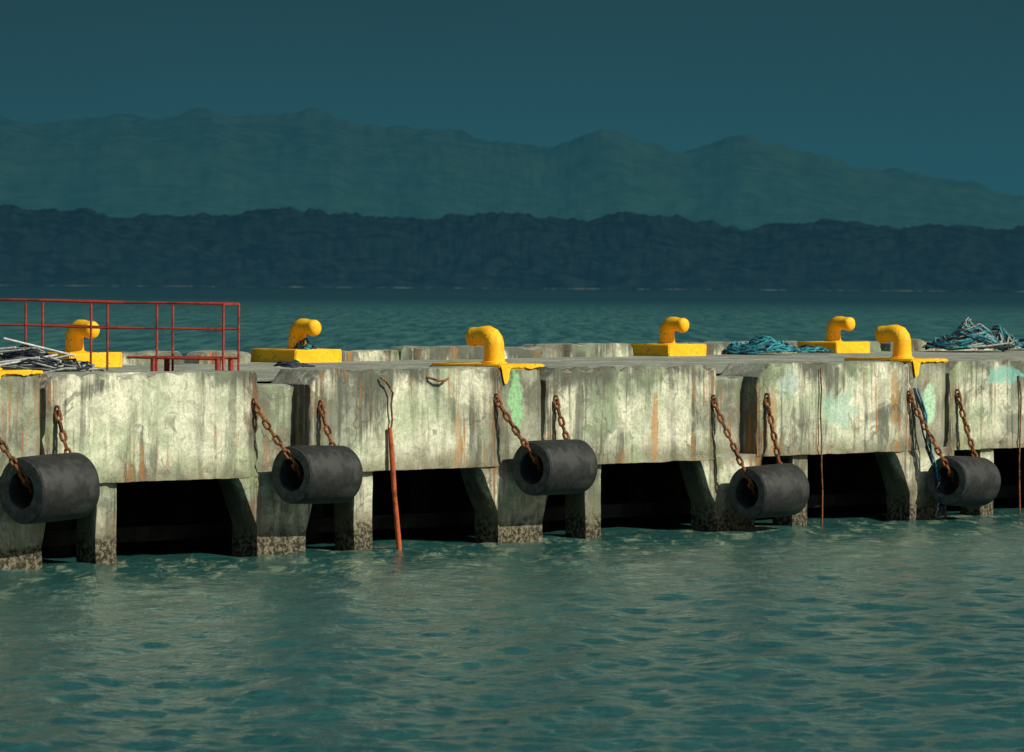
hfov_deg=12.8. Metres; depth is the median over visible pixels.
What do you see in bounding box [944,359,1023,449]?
parapet block
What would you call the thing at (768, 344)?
rope heap
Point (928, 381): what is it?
bollard plinth
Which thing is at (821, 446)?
hanging cable
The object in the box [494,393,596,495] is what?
rubber fender
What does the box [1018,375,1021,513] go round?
hanging cable
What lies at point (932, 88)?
sky
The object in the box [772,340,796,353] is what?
kerb
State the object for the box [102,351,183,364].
kerb
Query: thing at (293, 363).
rope coil
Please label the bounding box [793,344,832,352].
rope coil
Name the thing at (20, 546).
support column
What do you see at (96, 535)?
pile
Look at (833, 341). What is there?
mooring bollard
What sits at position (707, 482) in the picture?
support column
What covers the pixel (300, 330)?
mooring bollard
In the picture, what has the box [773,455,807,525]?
pile
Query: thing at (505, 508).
support column
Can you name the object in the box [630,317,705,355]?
mooring bollard
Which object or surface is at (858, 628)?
sea
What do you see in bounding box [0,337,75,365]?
scrap pipes
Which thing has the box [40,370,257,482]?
parapet block
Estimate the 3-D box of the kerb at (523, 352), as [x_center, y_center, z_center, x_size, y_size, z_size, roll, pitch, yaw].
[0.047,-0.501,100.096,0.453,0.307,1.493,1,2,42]
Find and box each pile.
[76,483,117,564]
[148,480,322,549]
[334,471,372,550]
[390,469,548,537]
[565,464,601,538]
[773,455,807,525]
[806,454,839,515]
[960,449,993,514]
[993,448,1015,505]
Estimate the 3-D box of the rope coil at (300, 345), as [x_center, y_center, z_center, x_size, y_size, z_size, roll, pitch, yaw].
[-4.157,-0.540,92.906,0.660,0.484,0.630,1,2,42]
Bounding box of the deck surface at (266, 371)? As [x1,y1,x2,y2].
[44,349,1023,380]
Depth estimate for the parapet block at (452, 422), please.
76.14 m
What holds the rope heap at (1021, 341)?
on the deck slab at (271, 381)
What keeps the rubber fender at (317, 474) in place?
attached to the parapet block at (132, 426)
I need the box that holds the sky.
[0,0,1023,195]
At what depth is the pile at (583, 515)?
79.90 m
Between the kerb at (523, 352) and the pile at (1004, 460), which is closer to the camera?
the pile at (1004, 460)
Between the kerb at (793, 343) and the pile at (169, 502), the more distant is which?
the kerb at (793, 343)
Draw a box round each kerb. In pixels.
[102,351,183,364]
[185,350,250,363]
[342,349,399,360]
[388,345,506,359]
[504,346,543,357]
[522,342,632,356]
[684,342,720,354]
[718,341,771,353]
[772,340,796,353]
[846,340,880,351]
[879,339,925,350]
[924,341,995,350]
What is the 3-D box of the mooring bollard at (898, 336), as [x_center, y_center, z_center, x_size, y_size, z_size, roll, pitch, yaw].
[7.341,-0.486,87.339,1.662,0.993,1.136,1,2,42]
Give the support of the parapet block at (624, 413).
on the deck slab at (271, 381)
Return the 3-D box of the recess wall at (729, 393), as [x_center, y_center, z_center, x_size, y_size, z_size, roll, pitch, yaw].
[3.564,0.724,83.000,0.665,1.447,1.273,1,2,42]
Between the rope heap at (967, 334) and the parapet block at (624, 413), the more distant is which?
the rope heap at (967, 334)
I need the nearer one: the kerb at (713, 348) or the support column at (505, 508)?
the support column at (505, 508)
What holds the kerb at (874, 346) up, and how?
on the deck slab at (271, 381)
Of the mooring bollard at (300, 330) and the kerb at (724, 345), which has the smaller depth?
the mooring bollard at (300, 330)
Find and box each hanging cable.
[819,368,822,524]
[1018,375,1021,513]
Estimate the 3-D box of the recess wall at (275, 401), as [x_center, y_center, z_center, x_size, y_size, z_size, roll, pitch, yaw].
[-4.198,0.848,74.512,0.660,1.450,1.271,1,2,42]
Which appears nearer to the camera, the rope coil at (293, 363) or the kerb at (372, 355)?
the rope coil at (293, 363)
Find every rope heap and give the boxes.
[724,335,803,353]
[922,317,1022,351]
[1016,337,1023,348]
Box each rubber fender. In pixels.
[0,405,99,523]
[252,398,362,503]
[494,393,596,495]
[711,393,809,518]
[907,389,1000,506]
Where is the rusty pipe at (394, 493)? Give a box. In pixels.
[380,377,401,548]
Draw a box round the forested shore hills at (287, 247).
[0,204,1023,291]
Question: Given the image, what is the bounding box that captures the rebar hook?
[427,376,448,381]
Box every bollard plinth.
[0,375,39,475]
[429,366,540,462]
[844,360,944,448]
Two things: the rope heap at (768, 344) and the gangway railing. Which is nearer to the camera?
the gangway railing
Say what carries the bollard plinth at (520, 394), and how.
on the deck slab at (271, 381)
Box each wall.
[42,447,1023,546]
[256,383,294,471]
[714,376,742,453]
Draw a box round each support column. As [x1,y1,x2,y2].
[0,500,46,569]
[217,471,310,556]
[459,463,548,542]
[678,453,762,531]
[874,447,953,520]
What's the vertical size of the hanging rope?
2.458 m
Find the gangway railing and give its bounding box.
[0,298,239,371]
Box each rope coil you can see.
[274,359,314,367]
[293,338,317,348]
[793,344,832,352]
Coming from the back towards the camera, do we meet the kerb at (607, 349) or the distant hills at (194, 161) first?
the distant hills at (194, 161)
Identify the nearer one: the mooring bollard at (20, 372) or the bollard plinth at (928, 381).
the mooring bollard at (20, 372)
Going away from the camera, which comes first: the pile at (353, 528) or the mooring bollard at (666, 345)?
the pile at (353, 528)
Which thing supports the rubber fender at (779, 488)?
attached to the parapet block at (866, 407)
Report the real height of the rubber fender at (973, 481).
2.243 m
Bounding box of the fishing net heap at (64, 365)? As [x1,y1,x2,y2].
[0,344,103,372]
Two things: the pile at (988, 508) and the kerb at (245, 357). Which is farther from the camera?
the kerb at (245, 357)
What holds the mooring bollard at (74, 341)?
on the deck slab at (271, 381)
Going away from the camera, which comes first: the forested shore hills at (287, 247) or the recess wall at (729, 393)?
the recess wall at (729, 393)
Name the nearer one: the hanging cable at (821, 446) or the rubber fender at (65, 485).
the rubber fender at (65, 485)
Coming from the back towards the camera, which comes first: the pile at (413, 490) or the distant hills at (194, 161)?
the distant hills at (194, 161)
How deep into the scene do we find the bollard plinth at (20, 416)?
69.92 m
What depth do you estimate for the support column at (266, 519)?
73.86 m
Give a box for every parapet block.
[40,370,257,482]
[271,366,499,471]
[538,364,716,463]
[719,361,911,456]
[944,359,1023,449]
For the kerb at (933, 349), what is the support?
on the deck slab at (271, 381)
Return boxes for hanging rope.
[913,388,946,517]
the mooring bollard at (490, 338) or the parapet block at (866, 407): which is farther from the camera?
the parapet block at (866, 407)
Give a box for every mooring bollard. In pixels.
[0,368,42,377]
[47,320,121,366]
[250,319,341,362]
[431,326,543,383]
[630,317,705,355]
[797,316,869,352]
[844,325,947,376]
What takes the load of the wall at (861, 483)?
attached to the deck slab at (271, 381)
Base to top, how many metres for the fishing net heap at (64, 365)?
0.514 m
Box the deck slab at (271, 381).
[257,373,720,382]
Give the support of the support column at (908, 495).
in the sea
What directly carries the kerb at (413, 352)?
on the deck slab at (271, 381)
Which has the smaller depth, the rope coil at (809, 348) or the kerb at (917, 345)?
the rope coil at (809, 348)
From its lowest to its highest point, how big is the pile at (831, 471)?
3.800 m
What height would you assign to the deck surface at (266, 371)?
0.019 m
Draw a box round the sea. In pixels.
[0,286,1023,751]
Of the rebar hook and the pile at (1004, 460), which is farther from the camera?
the pile at (1004, 460)
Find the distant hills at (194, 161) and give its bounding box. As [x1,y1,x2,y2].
[0,108,1023,230]
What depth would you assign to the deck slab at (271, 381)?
76.45 m
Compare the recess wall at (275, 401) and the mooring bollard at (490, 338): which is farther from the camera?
the mooring bollard at (490, 338)
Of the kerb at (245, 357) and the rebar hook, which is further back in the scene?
the kerb at (245, 357)
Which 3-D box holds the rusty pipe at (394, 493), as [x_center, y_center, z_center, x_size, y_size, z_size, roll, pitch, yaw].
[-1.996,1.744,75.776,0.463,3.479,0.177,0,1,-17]

